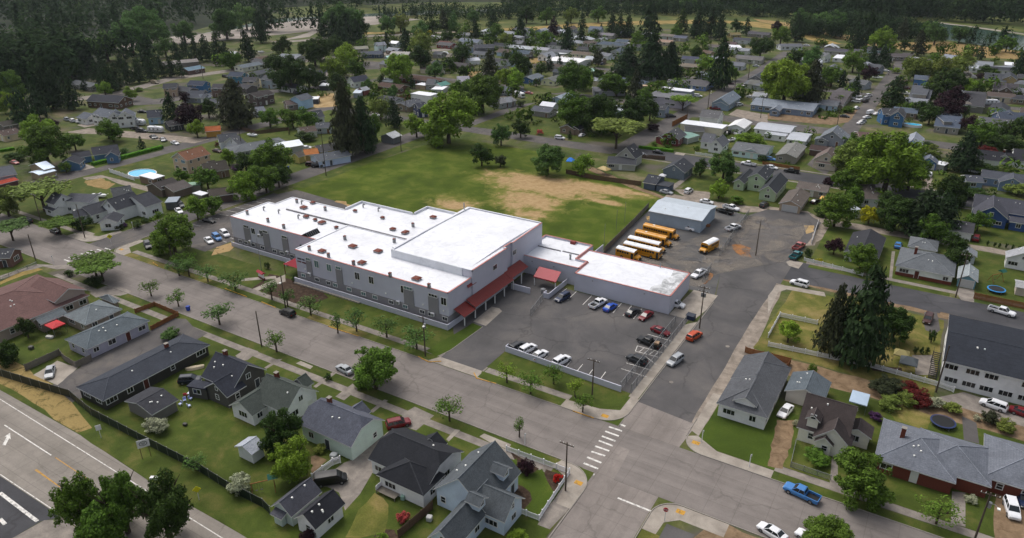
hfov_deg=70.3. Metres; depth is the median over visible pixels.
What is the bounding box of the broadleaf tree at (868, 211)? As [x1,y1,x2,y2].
[859,205,878,223]
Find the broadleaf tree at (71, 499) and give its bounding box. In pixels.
[47,470,102,528]
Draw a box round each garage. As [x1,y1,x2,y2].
[124,387,178,418]
[270,477,321,526]
[294,489,344,537]
[643,174,673,190]
[667,79,676,86]
[727,118,751,132]
[778,187,810,213]
[784,370,831,405]
[907,236,939,252]
[923,154,938,169]
[950,220,974,240]
[956,264,978,288]
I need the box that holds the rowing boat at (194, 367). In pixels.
[185,364,203,370]
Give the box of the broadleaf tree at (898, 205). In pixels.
[875,194,918,232]
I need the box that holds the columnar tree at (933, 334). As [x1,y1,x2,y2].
[929,329,937,341]
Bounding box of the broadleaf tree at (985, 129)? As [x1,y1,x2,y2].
[968,117,1000,145]
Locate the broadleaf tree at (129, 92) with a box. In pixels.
[123,86,137,99]
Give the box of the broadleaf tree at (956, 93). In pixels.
[932,85,971,104]
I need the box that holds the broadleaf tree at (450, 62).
[439,57,454,70]
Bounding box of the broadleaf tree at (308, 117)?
[294,106,318,126]
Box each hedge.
[0,147,14,151]
[90,145,163,165]
[638,145,673,151]
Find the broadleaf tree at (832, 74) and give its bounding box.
[820,65,847,87]
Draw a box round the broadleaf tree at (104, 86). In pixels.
[94,81,112,94]
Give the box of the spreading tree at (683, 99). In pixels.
[670,94,698,110]
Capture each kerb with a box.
[1,213,144,241]
[84,276,586,537]
[114,199,249,252]
[117,253,433,362]
[477,302,713,420]
[635,503,766,537]
[686,418,942,537]
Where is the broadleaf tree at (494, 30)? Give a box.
[486,22,504,41]
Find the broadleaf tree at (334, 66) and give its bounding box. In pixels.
[319,55,347,78]
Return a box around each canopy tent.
[44,320,67,334]
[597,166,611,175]
[849,390,869,414]
[892,348,909,365]
[898,355,918,371]
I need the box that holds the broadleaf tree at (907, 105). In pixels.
[903,101,913,107]
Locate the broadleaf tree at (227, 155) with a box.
[219,148,235,165]
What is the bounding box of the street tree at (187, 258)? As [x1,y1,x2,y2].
[171,251,195,262]
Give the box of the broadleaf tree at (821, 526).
[800,513,854,537]
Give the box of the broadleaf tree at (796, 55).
[786,47,803,62]
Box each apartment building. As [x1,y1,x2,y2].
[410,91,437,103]
[648,91,691,108]
[660,87,694,96]
[940,314,1023,405]
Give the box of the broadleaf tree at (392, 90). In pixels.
[387,84,398,96]
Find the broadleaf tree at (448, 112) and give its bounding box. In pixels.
[418,89,480,148]
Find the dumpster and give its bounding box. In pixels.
[685,312,695,320]
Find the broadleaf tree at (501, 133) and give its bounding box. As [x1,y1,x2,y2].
[490,123,511,145]
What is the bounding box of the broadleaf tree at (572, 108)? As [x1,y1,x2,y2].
[556,89,595,127]
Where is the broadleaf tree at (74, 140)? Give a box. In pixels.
[65,132,85,150]
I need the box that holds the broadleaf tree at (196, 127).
[186,119,205,137]
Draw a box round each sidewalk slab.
[296,361,312,368]
[480,434,510,448]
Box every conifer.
[5,87,36,124]
[26,84,51,118]
[32,56,68,108]
[59,75,87,110]
[76,61,88,80]
[79,77,86,90]
[87,59,102,81]
[94,59,120,92]
[97,55,104,73]
[109,62,125,89]
[114,54,123,73]
[119,60,138,84]
[129,58,146,82]
[135,31,162,70]
[136,136,145,149]
[143,56,160,81]
[154,55,166,76]
[158,91,180,121]
[162,56,177,76]
[169,41,183,60]
[174,58,187,76]
[179,37,190,58]
[187,38,203,60]
[198,34,210,60]
[209,35,222,60]
[211,77,258,129]
[219,41,228,53]
[235,29,257,61]
[248,10,271,43]
[253,0,273,30]
[316,11,328,37]
[323,11,337,41]
[326,79,365,154]
[331,18,352,45]
[338,13,354,41]
[349,18,365,44]
[351,95,381,153]
[382,32,392,47]
[383,97,402,128]
[398,27,411,50]
[407,74,414,88]
[439,9,449,30]
[446,10,459,30]
[469,19,480,38]
[478,48,497,83]
[485,7,499,28]
[514,15,526,35]
[544,54,553,70]
[547,16,560,34]
[556,20,576,49]
[557,55,562,64]
[575,24,586,40]
[578,13,587,28]
[604,13,616,32]
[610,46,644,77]
[613,13,626,37]
[622,14,634,36]
[626,68,643,98]
[634,32,670,80]
[637,0,662,37]
[658,41,686,78]
[673,7,689,33]
[688,6,709,37]
[688,21,699,37]
[704,5,721,36]
[704,35,733,90]
[711,14,729,39]
[741,17,751,34]
[787,12,805,41]
[794,58,829,102]
[811,282,850,360]
[833,264,899,372]
[835,70,848,87]
[837,285,857,339]
[843,12,869,48]
[849,74,862,94]
[855,6,878,46]
[867,43,878,63]
[873,75,910,107]
[874,45,888,66]
[883,54,893,69]
[895,188,958,238]
[896,17,909,39]
[909,29,926,55]
[929,190,965,229]
[941,130,986,173]
[974,41,986,59]
[1010,52,1023,75]
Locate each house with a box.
[0,120,18,129]
[0,128,21,141]
[0,248,22,266]
[0,274,89,342]
[33,294,121,332]
[43,192,98,216]
[58,144,120,171]
[64,311,149,357]
[71,80,96,91]
[72,191,162,230]
[76,107,139,127]
[76,334,209,409]
[86,94,132,108]
[110,185,131,196]
[146,109,163,124]
[162,83,178,96]
[163,120,183,131]
[171,146,210,173]
[178,85,197,94]
[179,65,204,74]
[186,93,211,102]
[186,349,266,407]
[187,80,210,92]
[187,90,208,93]
[200,160,229,177]
[209,98,222,107]
[211,84,226,96]
[217,133,236,149]
[224,135,246,145]
[224,137,284,155]
[227,72,248,83]
[229,371,318,425]
[234,62,262,71]
[241,77,259,88]
[244,89,274,106]
[247,68,273,77]
[250,56,266,61]
[250,106,265,116]
[251,58,264,65]
[260,75,277,88]
[279,83,307,92]
[280,53,304,61]
[283,100,297,109]
[297,125,317,137]
[302,395,384,459]
[310,149,351,167]
[311,110,324,122]
[311,143,338,152]
[315,122,331,133]
[324,72,349,79]
[346,75,369,87]
[354,46,368,52]
[361,50,383,57]
[368,51,382,57]
[368,427,463,507]
[373,42,386,51]
[377,82,409,93]
[377,95,404,105]
[379,60,388,68]
[382,78,398,83]
[386,47,403,53]
[389,41,400,46]
[389,51,411,56]
[393,98,422,111]
[399,75,444,83]
[413,102,427,117]
[420,66,445,74]
[425,79,438,89]
[427,440,524,537]
[432,51,446,57]
[436,42,455,48]
[445,53,464,60]
[449,62,473,69]
[456,76,469,82]
[459,39,483,44]
[472,51,493,58]
[473,44,494,52]
[489,96,515,108]
[491,58,510,66]
[493,42,510,48]
[496,49,514,56]
[500,35,523,39]
[500,86,511,94]
[500,97,511,106]
[504,45,530,50]
[513,41,526,45]
[517,50,532,56]
[519,36,538,42]
[522,73,543,83]
[531,105,557,117]
[532,62,565,70]
[535,28,548,33]
[537,51,556,60]
[541,75,560,85]
[546,42,568,49]
[547,49,572,55]
[551,93,566,102]
[558,40,583,46]
[559,123,583,134]
[569,25,577,31]
[570,51,593,57]
[571,35,594,40]
[576,46,603,53]
[583,41,598,46]
[585,56,606,64]
[588,26,603,32]
[592,87,624,95]
[593,77,601,85]
[594,32,616,38]
[596,41,624,47]
[606,143,642,170]
[610,48,624,54]
[615,39,630,43]
[622,77,648,87]
[623,43,641,50]
[640,75,658,81]
[656,127,686,146]
[657,104,669,117]
[658,39,675,45]
[659,33,674,39]
[662,157,693,179]
[673,35,688,41]
[678,79,713,90]
[679,63,703,70]
[681,56,699,63]
[699,50,714,56]
[699,109,723,123]
[700,133,729,153]
[707,44,719,50]
[712,91,740,110]
[716,351,791,429]
[727,32,741,37]
[729,47,750,54]
[731,141,774,159]
[732,62,746,69]
[733,37,750,43]
[733,165,787,201]
[735,54,764,61]
[737,56,764,64]
[744,80,764,90]
[747,31,771,37]
[748,71,762,79]
[748,79,764,94]
[752,92,768,100]
[775,142,806,163]
[776,43,803,49]
[796,181,831,197]
[796,392,874,455]
[811,99,839,110]
[813,146,836,170]
[814,125,851,146]
[819,52,831,62]
[824,43,839,48]
[824,48,848,54]
[827,88,855,110]
[844,229,885,265]
[845,75,856,82]
[849,78,872,89]
[854,131,884,136]
[859,184,881,207]
[866,63,884,73]
[867,47,889,52]
[875,418,1023,497]
[876,107,906,127]
[877,53,909,60]
[894,106,918,118]
[895,246,956,284]
[906,97,928,106]
[908,85,932,101]
[908,132,924,155]
[913,75,927,85]
[933,114,962,134]
[941,110,961,115]
[942,54,955,62]
[960,169,1023,193]
[962,71,972,77]
[963,91,986,113]
[968,64,978,72]
[971,194,1023,231]
[975,62,992,64]
[976,61,1014,69]
[976,148,1023,168]
[978,116,1013,137]
[983,72,1017,83]
[986,91,1015,102]
[990,66,1010,73]
[990,102,1010,114]
[991,110,1023,120]
[992,82,1018,92]
[1004,246,1023,270]
[1010,95,1023,104]
[1012,88,1023,94]
[1014,80,1023,87]
[1017,74,1023,80]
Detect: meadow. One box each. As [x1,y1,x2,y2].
[276,3,383,14]
[313,1,1023,51]
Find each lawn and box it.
[0,110,410,242]
[0,143,24,164]
[0,245,49,267]
[0,262,72,286]
[0,284,593,537]
[80,134,155,147]
[88,149,162,167]
[111,236,646,425]
[290,134,446,187]
[346,493,387,537]
[471,94,662,143]
[512,459,552,513]
[524,84,568,92]
[524,94,558,103]
[637,529,659,537]
[648,118,821,168]
[676,169,1023,246]
[699,405,797,469]
[753,290,943,396]
[783,388,1023,536]
[810,226,1023,302]
[890,404,930,428]
[933,172,969,187]
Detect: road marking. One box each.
[0,399,221,537]
[0,474,54,510]
[0,492,38,521]
[3,433,10,444]
[4,425,50,454]
[617,497,650,510]
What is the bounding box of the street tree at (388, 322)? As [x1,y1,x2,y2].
[370,315,401,337]
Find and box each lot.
[191,193,286,250]
[363,62,380,69]
[442,273,687,392]
[694,525,756,537]
[729,109,767,122]
[767,106,859,124]
[796,128,818,133]
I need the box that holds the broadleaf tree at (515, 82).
[509,78,520,90]
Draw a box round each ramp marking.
[574,480,583,485]
[676,508,685,514]
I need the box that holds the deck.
[375,482,398,501]
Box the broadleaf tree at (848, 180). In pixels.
[830,168,866,193]
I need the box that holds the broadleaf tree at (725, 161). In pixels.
[708,150,739,181]
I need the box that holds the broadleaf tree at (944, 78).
[923,66,969,99]
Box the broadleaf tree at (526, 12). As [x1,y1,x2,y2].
[517,5,535,22]
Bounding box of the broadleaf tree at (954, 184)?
[936,173,969,207]
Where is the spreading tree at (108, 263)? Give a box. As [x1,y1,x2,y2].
[73,254,120,281]
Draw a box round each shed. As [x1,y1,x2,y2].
[0,177,18,187]
[28,161,56,180]
[139,172,164,184]
[146,177,176,196]
[161,180,191,196]
[162,58,198,66]
[192,191,208,198]
[199,93,210,98]
[205,125,220,136]
[207,187,233,202]
[234,436,264,462]
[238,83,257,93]
[282,139,302,152]
[290,93,313,108]
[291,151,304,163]
[302,148,318,160]
[353,89,362,97]
[357,86,369,95]
[381,131,401,143]
[431,86,447,92]
[434,81,449,88]
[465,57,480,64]
[530,46,551,53]
[539,101,557,108]
[552,69,562,75]
[601,52,614,59]
[684,125,704,137]
[695,71,708,79]
[809,144,829,155]
[851,206,861,217]
[961,246,977,263]
[1014,279,1023,295]
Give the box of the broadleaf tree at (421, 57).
[408,44,432,67]
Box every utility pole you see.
[31,194,41,220]
[73,205,85,237]
[163,227,171,255]
[255,311,261,346]
[279,275,285,307]
[418,316,427,356]
[560,441,573,490]
[588,359,599,397]
[698,286,709,328]
[755,221,760,255]
[935,345,949,392]
[955,254,972,297]
[974,490,1000,537]
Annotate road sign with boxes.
[95,425,101,437]
[136,438,150,458]
[192,486,200,499]
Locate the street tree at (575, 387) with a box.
[566,377,584,397]
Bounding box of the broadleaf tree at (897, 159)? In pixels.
[845,130,929,194]
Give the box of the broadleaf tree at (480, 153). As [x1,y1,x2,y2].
[469,142,493,165]
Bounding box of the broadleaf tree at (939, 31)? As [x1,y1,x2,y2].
[924,21,948,44]
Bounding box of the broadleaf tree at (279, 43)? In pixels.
[271,35,292,53]
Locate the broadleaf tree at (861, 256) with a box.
[843,242,879,273]
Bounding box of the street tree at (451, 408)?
[432,394,464,421]
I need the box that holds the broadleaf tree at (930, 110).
[917,103,944,124]
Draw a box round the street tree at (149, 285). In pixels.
[137,279,161,295]
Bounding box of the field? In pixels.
[292,138,659,250]
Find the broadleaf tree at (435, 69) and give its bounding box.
[425,60,443,77]
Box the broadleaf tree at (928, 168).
[893,154,933,190]
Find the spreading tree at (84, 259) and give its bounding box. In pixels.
[67,249,115,275]
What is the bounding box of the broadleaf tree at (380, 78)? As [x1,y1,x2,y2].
[376,73,385,82]
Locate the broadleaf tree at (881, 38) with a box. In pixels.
[867,25,897,47]
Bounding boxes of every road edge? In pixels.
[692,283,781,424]
[783,279,944,318]
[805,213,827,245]
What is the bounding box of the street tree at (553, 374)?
[542,363,564,384]
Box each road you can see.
[0,214,939,537]
[15,49,451,107]
[26,106,428,183]
[69,128,208,142]
[90,131,425,249]
[116,76,396,104]
[409,74,1012,152]
[458,125,612,153]
[462,50,665,125]
[470,56,1019,109]
[548,480,657,537]
[605,51,791,153]
[619,209,820,440]
[620,402,692,446]
[640,149,973,206]
[784,260,1023,329]
[807,52,914,173]
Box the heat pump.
[329,452,337,460]
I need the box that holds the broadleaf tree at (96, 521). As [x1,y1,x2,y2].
[73,499,130,537]
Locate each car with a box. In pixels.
[9,160,19,164]
[44,364,55,378]
[49,228,59,233]
[174,207,182,213]
[202,217,215,223]
[203,236,213,243]
[212,148,221,152]
[335,364,352,375]
[532,349,548,360]
[602,303,617,311]
[624,308,640,316]
[637,310,653,320]
[650,325,670,336]
[652,149,663,153]
[659,189,672,194]
[699,198,713,204]
[756,521,788,537]
[765,156,775,160]
[768,165,777,169]
[777,403,793,418]
[794,527,811,537]
[809,199,820,204]
[894,242,901,248]
[1008,405,1023,416]
[1017,494,1023,507]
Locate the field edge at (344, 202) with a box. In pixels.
[335,200,349,206]
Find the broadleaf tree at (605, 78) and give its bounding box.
[597,71,621,91]
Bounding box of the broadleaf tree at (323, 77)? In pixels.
[314,72,327,83]
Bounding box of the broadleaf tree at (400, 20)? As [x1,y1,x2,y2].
[392,11,409,31]
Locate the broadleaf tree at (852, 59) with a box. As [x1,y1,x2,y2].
[841,49,868,72]
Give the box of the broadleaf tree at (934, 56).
[928,52,939,60]
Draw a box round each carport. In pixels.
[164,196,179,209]
[188,182,201,191]
[312,96,319,103]
[319,83,330,89]
[415,82,425,89]
[683,132,699,143]
[935,161,948,171]
[1004,62,1013,65]
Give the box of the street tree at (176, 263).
[164,258,186,275]
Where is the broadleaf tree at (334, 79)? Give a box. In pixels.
[325,71,347,91]
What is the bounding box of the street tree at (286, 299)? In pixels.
[278,288,294,306]
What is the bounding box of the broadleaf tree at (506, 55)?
[501,50,512,58]
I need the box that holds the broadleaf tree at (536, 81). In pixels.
[533,78,540,86]
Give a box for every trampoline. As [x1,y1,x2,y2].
[930,414,956,431]
[987,285,1005,292]
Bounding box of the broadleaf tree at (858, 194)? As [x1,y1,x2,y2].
[846,186,864,207]
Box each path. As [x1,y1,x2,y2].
[0,264,71,278]
[241,276,276,280]
[254,275,285,289]
[264,359,281,368]
[274,30,472,42]
[313,372,336,387]
[367,20,839,43]
[371,399,387,412]
[447,429,459,440]
[538,485,567,528]
[586,166,663,198]
[673,175,691,189]
[755,19,853,39]
[830,459,837,487]
[868,41,1019,58]
[889,251,894,280]
[951,491,964,526]
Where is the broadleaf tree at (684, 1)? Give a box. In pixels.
[679,0,696,8]
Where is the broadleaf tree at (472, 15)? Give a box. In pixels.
[466,7,479,22]
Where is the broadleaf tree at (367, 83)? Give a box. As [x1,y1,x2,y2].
[361,78,373,88]
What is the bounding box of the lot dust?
[640,217,807,285]
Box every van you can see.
[313,469,346,487]
[866,109,874,113]
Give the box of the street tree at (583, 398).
[574,393,593,412]
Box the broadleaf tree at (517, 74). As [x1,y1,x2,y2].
[507,67,524,86]
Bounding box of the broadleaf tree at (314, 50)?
[297,36,331,65]
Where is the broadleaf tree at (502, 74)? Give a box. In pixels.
[494,67,514,86]
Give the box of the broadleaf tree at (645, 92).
[637,87,652,101]
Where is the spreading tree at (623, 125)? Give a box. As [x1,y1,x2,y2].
[591,117,643,148]
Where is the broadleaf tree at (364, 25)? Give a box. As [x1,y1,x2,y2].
[350,18,370,34]
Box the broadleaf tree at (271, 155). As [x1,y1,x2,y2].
[247,137,295,175]
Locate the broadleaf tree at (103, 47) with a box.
[94,30,118,61]
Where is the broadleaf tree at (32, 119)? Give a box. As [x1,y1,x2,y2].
[18,113,55,140]
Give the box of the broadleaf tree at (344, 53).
[334,42,357,66]
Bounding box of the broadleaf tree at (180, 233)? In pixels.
[148,211,195,256]
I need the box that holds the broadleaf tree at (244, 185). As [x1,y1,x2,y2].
[226,171,258,200]
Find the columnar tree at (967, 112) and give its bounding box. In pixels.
[962,105,970,117]
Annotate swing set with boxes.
[250,474,277,493]
[992,269,1006,283]
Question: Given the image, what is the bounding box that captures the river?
[202,7,1023,49]
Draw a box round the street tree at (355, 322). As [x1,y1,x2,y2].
[343,307,366,331]
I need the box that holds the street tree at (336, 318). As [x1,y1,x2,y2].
[330,312,342,332]
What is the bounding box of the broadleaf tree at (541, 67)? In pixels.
[535,62,547,74]
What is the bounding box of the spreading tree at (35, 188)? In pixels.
[7,175,72,211]
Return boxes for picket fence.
[506,445,569,520]
[695,152,712,155]
[804,257,862,275]
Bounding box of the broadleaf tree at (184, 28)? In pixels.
[170,20,197,39]
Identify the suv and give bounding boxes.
[23,217,32,223]
[143,239,151,248]
[177,373,202,384]
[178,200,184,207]
[211,232,221,240]
[219,228,229,237]
[279,307,295,317]
[305,161,312,166]
[311,162,322,167]
[385,416,411,429]
[508,341,525,349]
[518,343,537,352]
[552,354,571,364]
[554,135,564,139]
[554,290,570,302]
[626,353,647,365]
[666,113,675,117]
[666,352,684,366]
[674,299,685,308]
[684,187,692,193]
[685,330,702,341]
[759,201,768,207]
[789,278,809,287]
[922,311,933,324]
[971,234,980,241]
[979,398,1008,412]
[1002,494,1021,520]
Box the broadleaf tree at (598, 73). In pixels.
[591,67,604,77]
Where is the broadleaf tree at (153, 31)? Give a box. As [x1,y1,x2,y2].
[140,19,170,43]
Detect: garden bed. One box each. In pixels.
[252,274,327,304]
[311,455,326,472]
[374,529,399,537]
[511,453,538,473]
[514,485,531,508]
[544,469,563,490]
[804,225,813,233]
[871,365,901,372]
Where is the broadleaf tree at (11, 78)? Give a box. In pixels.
[0,69,26,98]
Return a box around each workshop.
[0,165,16,179]
[546,56,590,66]
[649,197,716,232]
[680,120,727,135]
[750,97,819,116]
[754,122,811,144]
[832,54,844,62]
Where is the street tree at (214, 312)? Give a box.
[200,301,233,324]
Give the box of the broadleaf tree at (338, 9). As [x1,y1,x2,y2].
[320,1,363,35]
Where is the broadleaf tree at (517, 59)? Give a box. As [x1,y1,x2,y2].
[508,51,532,73]
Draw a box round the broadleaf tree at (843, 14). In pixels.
[827,9,848,22]
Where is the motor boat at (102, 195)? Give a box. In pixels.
[93,193,106,196]
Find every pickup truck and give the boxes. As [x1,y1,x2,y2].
[130,126,141,129]
[135,128,147,132]
[588,297,607,308]
[636,335,661,348]
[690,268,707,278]
[716,207,733,214]
[722,204,739,211]
[725,223,740,231]
[741,160,756,166]
[783,167,799,173]
[783,482,821,504]
[789,250,802,259]
[792,241,805,250]
[987,304,1016,316]
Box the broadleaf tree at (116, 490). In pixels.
[86,470,144,537]
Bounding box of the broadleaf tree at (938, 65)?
[926,54,961,78]
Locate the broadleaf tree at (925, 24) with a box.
[917,21,931,39]
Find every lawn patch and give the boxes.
[0,268,42,284]
[84,178,114,188]
[211,243,233,255]
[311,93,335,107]
[530,57,545,62]
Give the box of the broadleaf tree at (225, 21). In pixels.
[207,8,243,38]
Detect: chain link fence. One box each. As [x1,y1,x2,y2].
[620,317,675,388]
[631,316,686,389]
[719,210,748,255]
[790,461,831,479]
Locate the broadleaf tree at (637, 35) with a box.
[631,30,644,43]
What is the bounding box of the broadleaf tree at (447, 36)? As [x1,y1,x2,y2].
[441,31,454,40]
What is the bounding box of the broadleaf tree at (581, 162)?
[572,154,595,174]
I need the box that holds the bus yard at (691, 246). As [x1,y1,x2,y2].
[603,210,746,294]
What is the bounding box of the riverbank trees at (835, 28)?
[376,0,1016,45]
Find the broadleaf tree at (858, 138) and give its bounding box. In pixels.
[834,132,876,153]
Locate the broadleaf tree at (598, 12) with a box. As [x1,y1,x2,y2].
[589,6,606,22]
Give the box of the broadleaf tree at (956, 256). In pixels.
[943,246,972,267]
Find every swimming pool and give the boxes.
[128,169,156,178]
[903,123,921,127]
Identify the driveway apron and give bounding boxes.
[429,357,481,376]
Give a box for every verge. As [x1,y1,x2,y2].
[0,362,91,432]
[0,370,303,537]
[80,280,559,465]
[125,253,211,282]
[216,284,296,310]
[307,314,367,336]
[376,338,431,358]
[426,323,480,355]
[478,352,629,409]
[777,474,967,537]
[808,265,949,296]
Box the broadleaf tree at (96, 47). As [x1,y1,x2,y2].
[78,33,102,62]
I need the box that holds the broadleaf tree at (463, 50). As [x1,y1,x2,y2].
[452,41,470,62]
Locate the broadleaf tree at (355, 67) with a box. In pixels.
[345,57,366,75]
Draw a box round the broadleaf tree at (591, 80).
[583,75,594,90]
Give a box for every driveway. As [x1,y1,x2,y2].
[53,318,206,401]
[75,164,93,171]
[78,124,95,126]
[84,175,147,190]
[90,286,132,297]
[236,348,257,359]
[279,190,346,208]
[325,407,433,509]
[335,384,357,399]
[659,524,693,537]
[768,420,794,468]
[924,312,939,332]
[925,177,931,188]
[938,392,1023,425]
[955,287,973,301]
[993,493,1023,537]
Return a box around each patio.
[34,361,76,384]
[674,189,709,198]
[912,355,935,374]
[962,416,978,443]
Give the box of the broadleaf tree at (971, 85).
[961,78,978,90]
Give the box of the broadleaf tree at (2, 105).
[0,91,19,112]
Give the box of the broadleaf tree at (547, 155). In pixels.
[530,143,565,176]
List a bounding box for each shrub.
[0,339,16,363]
[0,342,19,368]
[2,151,25,161]
[63,270,73,276]
[69,216,93,229]
[82,275,102,287]
[120,148,128,153]
[129,219,141,227]
[133,87,142,91]
[141,217,148,221]
[141,417,168,433]
[160,326,179,339]
[226,471,250,495]
[264,262,270,268]
[293,130,316,141]
[298,528,315,537]
[312,443,325,453]
[323,373,331,380]
[376,532,388,537]
[396,511,410,523]
[507,528,528,537]
[515,100,525,106]
[517,457,535,476]
[553,474,562,482]
[602,46,616,52]
[646,122,659,130]
[730,195,743,204]
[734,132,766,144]
[758,155,766,160]
[803,445,831,466]
[804,248,812,257]
[807,363,817,371]
[813,207,824,216]
[822,176,832,184]
[835,518,849,528]
[842,106,855,112]
[867,373,907,395]
[868,411,882,421]
[878,394,901,413]
[888,67,901,72]
[897,389,918,407]
[898,380,929,402]
[909,392,933,408]
[927,149,942,156]
[928,144,938,148]
[929,397,946,407]
[941,401,962,413]
[962,186,988,197]
[963,493,977,504]
[970,160,998,173]
[973,414,984,420]
[974,73,984,78]
[974,134,1002,144]
[977,64,995,73]
[978,145,997,150]
[981,409,1001,424]
[984,134,1023,151]
[996,164,1017,172]
[996,417,1016,433]
[1003,183,1023,194]
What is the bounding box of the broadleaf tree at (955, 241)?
[941,231,969,253]
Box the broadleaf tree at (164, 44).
[151,36,176,57]
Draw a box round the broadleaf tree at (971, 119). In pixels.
[958,114,979,130]
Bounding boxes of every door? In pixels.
[2,260,7,266]
[125,331,131,340]
[143,378,149,388]
[255,377,259,387]
[324,438,330,449]
[511,482,514,492]
[781,204,797,212]
[908,471,918,483]
[913,270,919,278]
[959,279,974,288]
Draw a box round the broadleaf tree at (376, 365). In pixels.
[351,346,397,389]
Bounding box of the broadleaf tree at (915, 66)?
[901,56,932,79]
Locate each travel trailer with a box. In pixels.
[136,119,146,125]
[147,126,164,132]
[985,99,999,104]
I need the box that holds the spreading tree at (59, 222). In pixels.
[38,215,74,234]
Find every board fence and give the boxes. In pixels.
[23,348,92,370]
[134,301,178,329]
[240,127,288,133]
[397,500,432,537]
[566,169,641,185]
[642,154,664,159]
[672,115,687,125]
[745,346,791,365]
[762,161,799,169]
[973,292,1023,308]
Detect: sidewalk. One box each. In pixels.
[13,210,93,235]
[13,520,74,537]
[53,274,552,471]
[67,231,121,240]
[115,239,142,254]
[132,250,487,371]
[485,368,571,399]
[556,460,585,508]
[561,397,638,419]
[629,322,696,398]
[642,158,971,209]
[642,504,728,536]
[670,290,717,317]
[675,152,935,190]
[687,436,773,477]
[691,393,720,435]
[768,285,825,312]
[774,467,993,537]
[787,260,802,268]
[806,261,1019,305]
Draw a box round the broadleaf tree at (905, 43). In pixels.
[899,40,910,50]
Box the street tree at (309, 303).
[295,294,321,314]
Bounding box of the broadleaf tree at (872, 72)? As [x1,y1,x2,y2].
[860,65,879,79]
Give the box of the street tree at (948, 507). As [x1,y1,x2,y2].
[914,494,965,526]
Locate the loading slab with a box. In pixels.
[473,307,501,325]
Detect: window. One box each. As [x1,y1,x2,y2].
[9,327,15,333]
[13,254,19,261]
[65,304,73,311]
[79,298,86,305]
[93,346,99,352]
[105,223,111,227]
[106,395,117,404]
[107,337,116,345]
[127,386,133,393]
[138,324,145,331]
[192,388,201,394]
[196,348,205,356]
[235,391,240,399]
[238,409,247,418]
[245,372,250,379]
[257,410,262,418]
[289,408,298,415]
[298,394,302,401]
[308,431,313,438]
[314,260,318,267]
[326,263,331,271]
[327,515,334,524]
[354,272,359,279]
[368,276,373,284]
[374,464,382,471]
[384,480,395,490]
[403,285,412,290]
[428,293,437,298]
[430,486,434,496]
[440,297,446,305]
[440,495,445,503]
[442,468,449,479]
[474,523,479,533]
[485,517,497,527]
[511,511,515,521]
[722,407,734,416]
[748,415,756,422]
[807,432,813,439]
[820,444,827,451]
[852,434,859,442]
[879,462,892,469]
[899,268,908,273]
[943,375,957,383]
[944,363,958,370]
[961,380,976,388]
[965,368,980,376]
[978,384,993,392]
[984,372,999,380]
[995,482,1003,490]
[997,389,1013,397]
[1007,260,1018,265]
[1016,394,1023,400]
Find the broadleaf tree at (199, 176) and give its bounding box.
[190,166,219,188]
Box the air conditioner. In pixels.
[426,514,432,521]
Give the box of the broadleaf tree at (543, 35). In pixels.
[535,30,552,42]
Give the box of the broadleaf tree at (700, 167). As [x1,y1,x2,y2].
[693,158,708,175]
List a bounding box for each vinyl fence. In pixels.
[109,169,134,180]
[310,455,340,479]
[768,312,817,336]
[768,341,954,392]
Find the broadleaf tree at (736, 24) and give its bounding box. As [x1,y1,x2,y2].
[730,18,743,31]
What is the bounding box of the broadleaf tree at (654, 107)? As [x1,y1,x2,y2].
[646,98,659,120]
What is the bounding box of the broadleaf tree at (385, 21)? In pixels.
[377,14,395,32]
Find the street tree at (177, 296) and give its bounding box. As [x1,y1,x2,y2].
[165,287,184,306]
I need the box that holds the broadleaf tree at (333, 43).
[326,34,343,54]
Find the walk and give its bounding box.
[940,312,975,319]
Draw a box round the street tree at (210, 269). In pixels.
[194,264,218,281]
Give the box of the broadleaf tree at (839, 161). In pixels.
[829,139,870,175]
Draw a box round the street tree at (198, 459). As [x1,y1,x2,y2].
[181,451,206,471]
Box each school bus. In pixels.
[615,245,641,260]
[623,240,662,258]
[627,235,665,252]
[635,229,671,247]
[643,223,679,240]
[698,237,718,253]
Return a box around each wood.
[0,0,418,109]
[597,0,1023,24]
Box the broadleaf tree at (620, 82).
[607,74,627,96]
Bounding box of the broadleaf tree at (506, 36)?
[497,32,512,42]
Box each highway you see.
[0,390,245,537]
[0,476,57,537]
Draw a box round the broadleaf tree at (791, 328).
[778,320,801,342]
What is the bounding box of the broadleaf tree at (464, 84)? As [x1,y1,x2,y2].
[461,78,471,92]
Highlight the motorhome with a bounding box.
[514,91,524,97]
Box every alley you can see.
[663,194,767,212]
[755,349,1023,440]
[767,206,1005,254]
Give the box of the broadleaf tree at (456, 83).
[448,79,462,91]
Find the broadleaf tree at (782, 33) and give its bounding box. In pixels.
[771,26,791,43]
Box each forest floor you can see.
[0,0,553,91]
[557,0,1015,16]
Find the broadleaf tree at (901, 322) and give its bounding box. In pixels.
[877,305,917,342]
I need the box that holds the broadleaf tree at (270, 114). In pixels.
[258,107,279,127]
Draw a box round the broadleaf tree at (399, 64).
[380,52,413,83]
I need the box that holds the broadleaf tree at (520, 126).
[511,118,530,137]
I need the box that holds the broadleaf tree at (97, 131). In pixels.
[95,117,116,138]
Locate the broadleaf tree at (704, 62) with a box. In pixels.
[695,53,714,71]
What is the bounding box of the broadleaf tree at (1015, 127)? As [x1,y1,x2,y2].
[999,116,1023,139]

